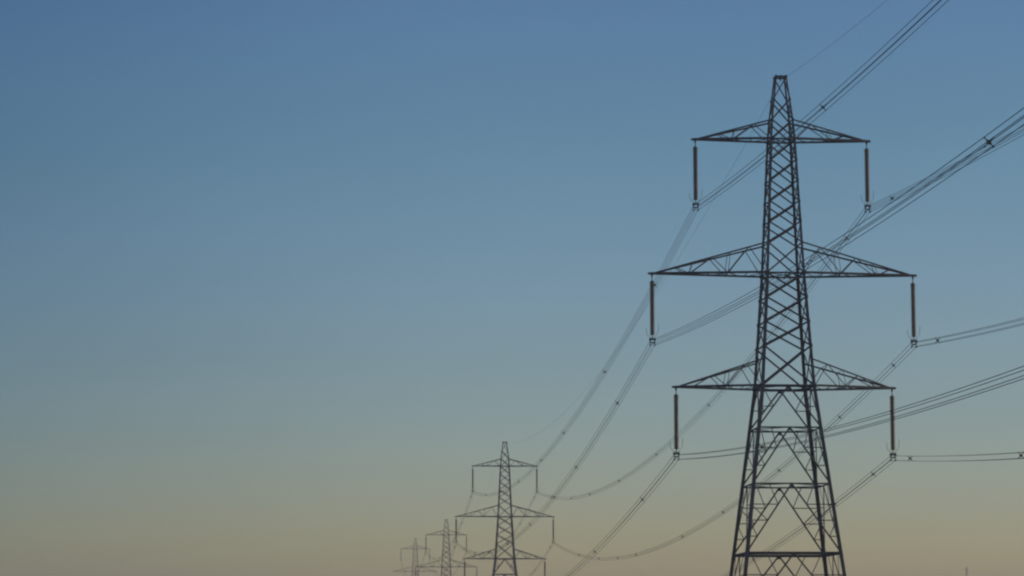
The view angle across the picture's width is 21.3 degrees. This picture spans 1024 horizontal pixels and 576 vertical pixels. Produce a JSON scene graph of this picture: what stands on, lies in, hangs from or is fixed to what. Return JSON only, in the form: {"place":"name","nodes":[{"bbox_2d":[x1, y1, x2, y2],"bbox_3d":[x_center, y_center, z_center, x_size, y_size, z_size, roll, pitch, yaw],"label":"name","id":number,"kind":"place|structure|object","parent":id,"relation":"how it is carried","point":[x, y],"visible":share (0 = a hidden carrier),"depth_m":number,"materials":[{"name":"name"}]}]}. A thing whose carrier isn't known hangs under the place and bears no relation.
{"place":"outdoors","nodes":[
{"label":"outdoors","id":0,"kind":"place"},
{"bbox_2d":[0,0,1023,575],"label":"sky","id":1,"kind":"structure","parent":0,"point":[276,276],"materials":[{"name":"blue"}]},
{"bbox_3d":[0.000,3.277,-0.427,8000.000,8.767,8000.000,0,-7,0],"label":"ground","id":2,"kind":"structure","parent":0,"visible":0},
{"bbox_2d":[393,538,437,575],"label":"lattice pylon","id":3,"kind":"object","parent":2,"relation":"on","point":[412,571],"visible":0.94,"depth_m":1277.04,"materials":[{"name":"metal"}]},
{"bbox_2d":[415,519,475,575],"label":"lattice pylon","id":4,"kind":"object","parent":2,"relation":"on","point":[450,566],"visible":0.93,"depth_m":901.42,"materials":[{"name":"metal"}]},
{"bbox_2d":[455,442,554,575],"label":"lattice pylon","id":5,"kind":"object","parent":2,"relation":"on","point":[495,557],"visible":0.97,"depth_m":568.37,"materials":[{"name":"metal"}]},
{"bbox_2d":[454,519,458,541],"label":"insulator string","id":6,"kind":"object","parent":5,"relation":"hanging from","point":[456,529],"visible":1,"depth_m":567.51,"materials":[{"name":"brown ceramic"}]},
{"bbox_2d":[470,469,473,492],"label":"insulator string","id":7,"kind":"object","parent":5,"relation":"hanging from","point":[472,481],"visible":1,"depth_m":569.00,"materials":[{"name":"brown ceramic"}]},
{"bbox_2d":[426,496,471,559],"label":"conductor bundle","id":8,"kind":"object","parent":7,"relation":"hanging from","point":[455,534],"visible":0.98,"depth_m":644.06,"materials":[{"name":"metal"}]},
{"bbox_2d":[535,469,537,490],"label":"insulator string","id":9,"kind":"object","parent":5,"relation":"hanging from","point":[536,480],"visible":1,"depth_m":569.88,"materials":[{"name":"brown ceramic"}]},
{"bbox_2d":[472,491,537,559],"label":"conductor bundle","id":10,"kind":"object","parent":9,"relation":"hanging from","point":[516,529],"visible":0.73,"depth_m":624.36,"materials":[{"name":"metal"}]},
{"bbox_2d":[551,519,554,543],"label":"insulator string","id":11,"kind":"object","parent":5,"relation":"hanging from","point":[553,541],"visible":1,"depth_m":568.71,"materials":[{"name":"brown ceramic"}]},
{"bbox_2d":[648,75,916,575],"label":"lattice pylon","id":12,"kind":"object","parent":2,"relation":"on","point":[762,386],"visible":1,"depth_m":210.34,"materials":[{"name":"metal"}]},
{"bbox_2d":[511,82,779,443],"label":"earth wire","id":13,"kind":"object","parent":12,"relation":"attached to","point":[674,264],"visible":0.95,"depth_m":275.06,"materials":[{"name":"metal"}]},
{"bbox_2d":[646,276,658,345],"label":"insulator string","id":14,"kind":"object","parent":12,"relation":"hanging from","point":[652,314],"visible":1,"depth_m":209.36,"materials":[{"name":"brown ceramic"}]},
{"bbox_2d":[455,343,653,554],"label":"conductor bundle","id":15,"kind":"object","parent":14,"relation":"hanging from","point":[617,402],"visible":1,"depth_m":269.11,"materials":[{"name":"metal"}]},
{"bbox_2d":[650,108,1023,344],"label":"conductor bundle","id":16,"kind":"object","parent":14,"relation":"hanging from","point":[986,143],"visible":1,"depth_m":125.45,"materials":[{"name":"metal"}]},
{"bbox_2d":[670,390,682,459],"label":"insulator string","id":17,"kind":"object","parent":12,"relation":"hanging from","point":[676,432],"visible":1,"depth_m":208.33,"materials":[{"name":"brown ceramic"}]},
{"bbox_2d":[566,457,676,575],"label":"conductor bundle","id":18,"kind":"object","parent":17,"relation":"hanging from","point":[627,516],"visible":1,"depth_m":241.00,"materials":[{"name":"metal"}]},
{"bbox_2d":[674,366,1023,459],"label":"conductor bundle","id":19,"kind":"object","parent":17,"relation":"hanging from","point":[762,448],"visible":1,"depth_m":133.09,"materials":[{"name":"metal"}]},
{"bbox_2d":[689,142,701,210],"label":"insulator string","id":20,"kind":"object","parent":12,"relation":"hanging from","point":[695,173],"visible":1,"depth_m":210.95,"materials":[{"name":"brown ceramic"}]},
{"bbox_2d":[475,207,696,495],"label":"conductor bundle","id":21,"kind":"object","parent":20,"relation":"hanging from","point":[604,372],"visible":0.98,"depth_m":276.93,"materials":[{"name":"metal"}]},
{"bbox_2d":[694,0,947,209],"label":"conductor bundle","id":22,"kind":"object","parent":20,"relation":"hanging from","point":[822,107],"visible":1,"depth_m":154.76,"materials":[{"name":"metal"}]},
{"bbox_2d":[782,0,886,79],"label":"earth wire","id":23,"kind":"object","parent":12,"relation":"attached to","point":[836,40],"visible":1,"depth_m":188.76,"materials":[{"name":"metal"}]},
{"bbox_2d":[861,144,873,212],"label":"insulator string","id":24,"kind":"object","parent":12,"relation":"hanging from","point":[867,185],"visible":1,"depth_m":211.77,"materials":[{"name":"brown ceramic"}]},
{"bbox_2d":[537,208,868,499],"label":"conductor bundle","id":25,"kind":"object","parent":24,"relation":"hanging from","point":[734,373],"visible":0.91,"depth_m":291.78,"materials":[{"name":"metal"}]},
{"bbox_2d":[867,125,1023,211],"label":"conductor bundle","id":26,"kind":"object","parent":24,"relation":"hanging from","point":[947,172],"visible":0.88,"depth_m":184.14,"materials":[{"name":"metal"}]},
{"bbox_2d":[887,391,898,460],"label":"insulator string","id":27,"kind":"object","parent":12,"relation":"hanging from","point":[892,422],"visible":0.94,"depth_m":209.36,"materials":[{"name":"brown ceramic"}]},
{"bbox_2d":[725,457,892,575],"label":"conductor bundle","id":28,"kind":"object","parent":27,"relation":"hanging from","point":[821,513],"visible":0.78,"depth_m":237.82,"materials":[{"name":"metal"}]},
{"bbox_2d":[892,452,1023,460],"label":"conductor bundle","id":29,"kind":"object","parent":27,"relation":"hanging from","point":[1020,455],"visible":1,"depth_m":179.60,"materials":[{"name":"metal"}]},
{"bbox_2d":[907,279,919,347],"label":"insulator string","id":30,"kind":"object","parent":12,"relation":"hanging from","point":[913,314],"visible":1,"depth_m":210.60,"materials":[{"name":"brown ceramic"}]},
{"bbox_2d":[554,343,914,559],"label":"conductor bundle","id":31,"kind":"object","parent":30,"relation":"hanging from","point":[893,365],"visible":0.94,"depth_m":274.08,"materials":[{"name":"metal"}]},
{"bbox_2d":[913,318,1023,346],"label":"conductor bundle","id":32,"kind":"object","parent":30,"relation":"hanging from","point":[937,340],"visible":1,"depth_m":192.53,"materials":[{"name":"metal"}]}
]}

